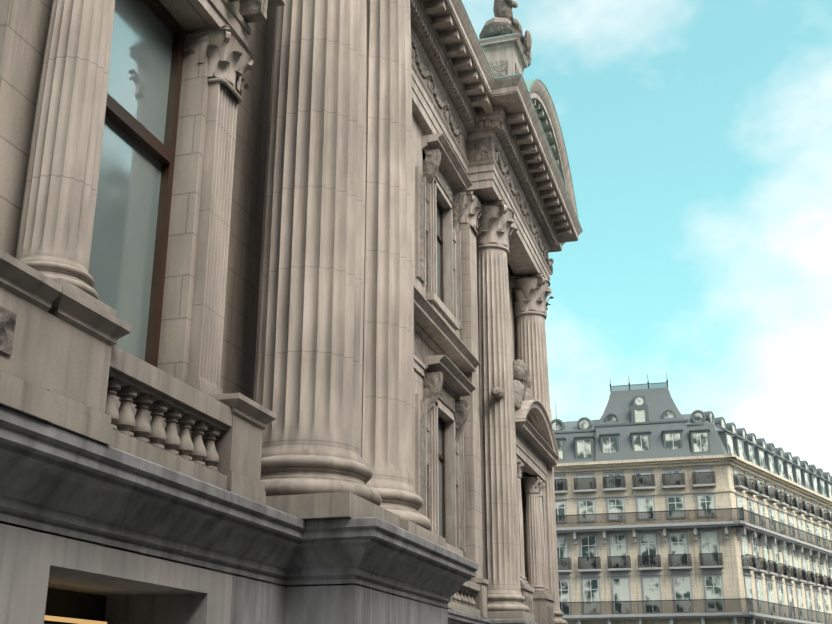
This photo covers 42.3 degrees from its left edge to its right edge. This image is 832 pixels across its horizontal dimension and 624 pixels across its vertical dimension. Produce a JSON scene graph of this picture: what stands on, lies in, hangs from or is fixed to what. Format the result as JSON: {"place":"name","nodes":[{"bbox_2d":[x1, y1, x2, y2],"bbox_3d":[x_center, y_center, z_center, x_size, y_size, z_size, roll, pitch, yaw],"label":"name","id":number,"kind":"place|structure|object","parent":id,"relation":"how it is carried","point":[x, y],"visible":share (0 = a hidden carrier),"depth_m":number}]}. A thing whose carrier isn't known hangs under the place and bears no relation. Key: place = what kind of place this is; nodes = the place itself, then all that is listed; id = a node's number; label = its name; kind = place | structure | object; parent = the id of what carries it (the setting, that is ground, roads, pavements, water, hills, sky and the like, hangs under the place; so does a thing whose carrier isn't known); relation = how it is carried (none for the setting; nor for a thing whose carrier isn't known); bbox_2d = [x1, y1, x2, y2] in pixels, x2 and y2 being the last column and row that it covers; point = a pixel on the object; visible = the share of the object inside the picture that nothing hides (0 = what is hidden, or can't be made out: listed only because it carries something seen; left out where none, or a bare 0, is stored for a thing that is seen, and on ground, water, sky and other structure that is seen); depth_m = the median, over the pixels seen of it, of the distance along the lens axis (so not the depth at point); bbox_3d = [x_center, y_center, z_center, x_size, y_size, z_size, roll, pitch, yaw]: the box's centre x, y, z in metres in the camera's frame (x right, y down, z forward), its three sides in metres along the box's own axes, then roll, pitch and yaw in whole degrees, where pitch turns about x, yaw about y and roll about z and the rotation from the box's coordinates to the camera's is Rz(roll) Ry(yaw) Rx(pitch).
{"place":"outdoors","nodes":[
{"label":"outdoors","id":0,"kind":"place"},
{"bbox_2d":[44,588,106,623],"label":"dark bourse interior","id":1,"kind":"object","parent":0,"point":[70,604],"depth_m":10.97},
{"bbox_2d":[0,521,232,623],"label":"wall","id":2,"kind":"structure","parent":0,"point":[134,587],"depth_m":9.92},
{"bbox_2d":[220,7,275,399],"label":"wall","id":3,"kind":"structure","parent":0,"point":[240,317],"depth_m":15.58},
{"bbox_2d":[0,0,516,577],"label":"bourse wall ashlar","id":4,"kind":"object","parent":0,"point":[24,24],"visible":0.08,"depth_m":12.50},
{"bbox_2d":[44,0,445,623],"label":"bourse window frames","id":5,"kind":"structure","parent":4,"relation":"in","point":[138,132],"depth_m":12.58},
{"bbox_2d":[88,0,441,536],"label":"window glass","id":6,"kind":"object","parent":5,"relation":"in","point":[120,270],"visible":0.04,"depth_m":12.06},
{"bbox_2d":[0,0,553,623],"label":"carved stone ornament","id":7,"kind":"object","parent":4,"relation":"attached to","point":[504,22],"visible":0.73,"depth_m":31.09},
{"bbox_2d":[0,405,537,623],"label":"cornice","id":8,"kind":"structure","parent":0,"point":[56,479],"depth_m":10.67},
{"bbox_2d":[0,0,581,623],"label":"bourse stone","id":9,"kind":"object","parent":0,"point":[68,364],"visible":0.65,"depth_m":15.53},
{"bbox_2d":[16,0,559,607],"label":"columns","id":10,"kind":"structure","parent":9,"relation":"on","point":[334,352],"depth_m":14.97},
{"bbox_2d":[460,0,582,230],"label":"bourse copper flashing","id":11,"kind":"object","parent":9,"relation":"attached to","point":[528,84],"visible":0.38,"depth_m":36.11},
{"bbox_2d":[230,574,447,623],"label":"wall","id":12,"kind":"structure","parent":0,"point":[254,601],"depth_m":12.91},
{"bbox_2d":[462,0,831,475],"label":"sky","id":13,"kind":"structure","parent":0,"point":[697,134]},
{"bbox_2d":[550,409,831,623],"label":"hotel walls","id":14,"kind":"structure","parent":0,"point":[730,548],"depth_m":89.47},
{"bbox_2d":[551,387,831,497],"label":"mansard roof","id":15,"kind":"structure","parent":14,"relation":"on","point":[656,426],"depth_m":93.56},
{"bbox_2d":[554,397,831,623],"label":"window frames","id":16,"kind":"structure","parent":14,"relation":"attached to","point":[637,402],"depth_m":90.40},
{"bbox_2d":[552,409,831,623],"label":"window panes","id":17,"kind":"structure","parent":16,"relation":"in","point":[612,443],"depth_m":90.12},
{"bbox_2d":[554,372,831,623],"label":"balcony railings","id":18,"kind":"object","parent":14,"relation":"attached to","point":[763,566],"visible":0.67,"depth_m":89.24},
{"bbox_2d":[554,466,831,623],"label":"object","id":19,"kind":"structure","parent":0,"point":[761,534],"depth_m":89.32},
{"bbox_3d":[-19.083,-1.444,21.684,31.350,20.700,55.150,-6,-20,16],"label":"bourse","id":20,"kind":"object","parent":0,"visible":0},
{"bbox_2d":[44,615,106,623],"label":"light strip","id":21,"kind":"object","parent":20,"relation":"attached to","point":[65,619],"visible":0.58,"depth_m":10.35}
]}

